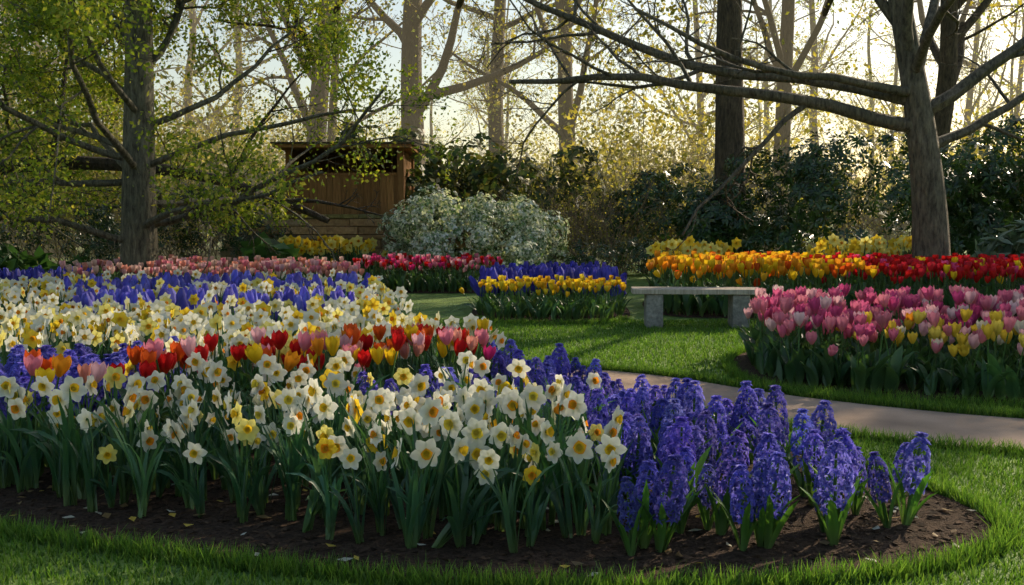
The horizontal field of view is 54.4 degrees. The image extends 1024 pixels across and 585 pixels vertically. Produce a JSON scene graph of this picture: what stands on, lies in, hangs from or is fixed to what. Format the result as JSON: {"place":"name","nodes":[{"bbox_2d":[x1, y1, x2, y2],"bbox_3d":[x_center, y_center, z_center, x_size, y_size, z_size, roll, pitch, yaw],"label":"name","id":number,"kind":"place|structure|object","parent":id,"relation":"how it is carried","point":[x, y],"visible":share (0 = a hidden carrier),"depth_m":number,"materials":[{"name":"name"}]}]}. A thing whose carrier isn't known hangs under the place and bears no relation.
{"place":"outdoors","nodes":[
{"label":"outdoors","id":0,"kind":"place"},
{"bbox_2d":[0,223,1023,584],"bbox_3d":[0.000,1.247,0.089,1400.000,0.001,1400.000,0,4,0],"label":"lawn","id":1,"kind":"structure","parent":0,"point":[446,305],"depth_m":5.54,"materials":[{"name":"green plant"}]},
{"bbox_2d":[220,214,473,275],"bbox_3d":[-3.473,-1.168,24.028,5.381,1.395,6.199,0,4,0],"label":"wall stone","id":2,"kind":"object","parent":1,"relation":"on","point":[347,226],"visible":0.2,"depth_m":20.94,"materials":[{"name":"stone"}]},
{"bbox_2d":[270,142,419,213],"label":"wooden shed","id":3,"kind":"structure","parent":2,"relation":"on","point":[390,195],"depth_m":21.49,"materials":[{"name":"brown wood"}]},
{"bbox_2d":[387,286,474,292],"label":"bed mulch","id":4,"kind":"object","parent":1,"relation":"on","point":[438,291],"visible":0.21,"depth_m":17.60,"materials":[{"name":"brown soil"}]},
{"bbox_2d":[0,296,994,583],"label":"bed mulch","id":5,"kind":"object","parent":1,"relation":"on","point":[570,554],"visible":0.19,"depth_m":3.93,"materials":[{"name":"brown soil"}]},
{"bbox_2d":[10,436,983,579],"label":"fallen petals","id":6,"kind":"object","parent":5,"relation":"on","point":[669,550],"visible":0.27,"depth_m":4.05,"materials":[{"name":"plant"}]},
{"bbox_2d":[0,233,1021,297],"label":"flowers","id":7,"kind":"object","parent":1,"relation":"on","point":[355,247],"visible":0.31,"depth_m":18.02,"materials":[{"name":"yellow plant"}]},
{"bbox_2d":[0,250,1023,555],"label":"flowers","id":8,"kind":"object","parent":1,"relation":"on","point":[146,384],"visible":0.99,"depth_m":5.14,"materials":[{"name":"multicoloured plant"}]},
{"bbox_2d":[0,0,1023,284],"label":"trees","id":9,"kind":"object","parent":1,"relation":"on","point":[66,28],"visible":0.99,"depth_m":15.64,"materials":[{"name":"green plant"}]},
{"bbox_2d":[0,113,1023,278],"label":"shrubs","id":10,"kind":"object","parent":1,"relation":"on","point":[985,216],"visible":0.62,"depth_m":20.47,"materials":[{"name":"green plant"}]},
{"bbox_2d":[0,0,1023,272],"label":"trees","id":11,"kind":"object","parent":1,"relation":"on","point":[730,128],"visible":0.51,"depth_m":31.86,"materials":[{"name":"plant"}]},
{"bbox_2d":[0,0,1023,274],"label":"bare shrub twigs","id":12,"kind":"object","parent":1,"relation":"on","point":[614,158],"visible":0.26,"depth_m":27.94,"materials":[{"name":"brown plant"}]},
{"bbox_2d":[0,315,1023,584],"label":"lawn edge tufts","id":13,"kind":"object","parent":1,"relation":"on","point":[996,517],"visible":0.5,"depth_m":3.70,"materials":[{"name":"green plant"}]},
{"bbox_2d":[472,307,629,321],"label":"bed mulch","id":14,"kind":"object","parent":1,"relation":"on","point":[476,313],"visible":0.19,"depth_m":12.84,"materials":[{"name":"brown soil"}]},
{"bbox_2d":[631,287,758,327],"bbox_3d":[2.180,0.177,11.793,1.520,0.460,0.455,0,4,4],"label":"bench","id":15,"kind":"object","parent":1,"relation":"on","point":[738,299],"visible":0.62,"depth_m":11.59,"materials":[{"name":"stone"}]},
{"bbox_2d":[422,317,1023,417],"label":"lawn","id":16,"kind":"structure","parent":1,"relation":"on","point":[701,325],"depth_m":10.21,"materials":[{"name":"green plant"}]},
{"bbox_2d":[642,302,1016,317],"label":"bed mulch","id":17,"kind":"object","parent":1,"relation":"on","point":[705,315],"visible":0.11,"depth_m":13.11,"materials":[{"name":"brown soil"}]},
{"bbox_2d":[733,352,1023,404],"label":"bed mulch","id":18,"kind":"object","parent":1,"relation":"on","point":[744,360],"visible":0.1,"depth_m":7.47,"materials":[{"name":"brown soil"}]},
{"bbox_2d":[0,0,1023,220],"label":"sky","id":19,"kind":"structure","parent":0,"point":[844,18],"materials":[{"name":"white"}]},
{"bbox_2d":[530,367,1023,450],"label":"path gravel","id":20,"kind":"structure","parent":0,"point":[914,421],"depth_m":6.33,"materials":[{"name":"grey gravel"}]}
]}

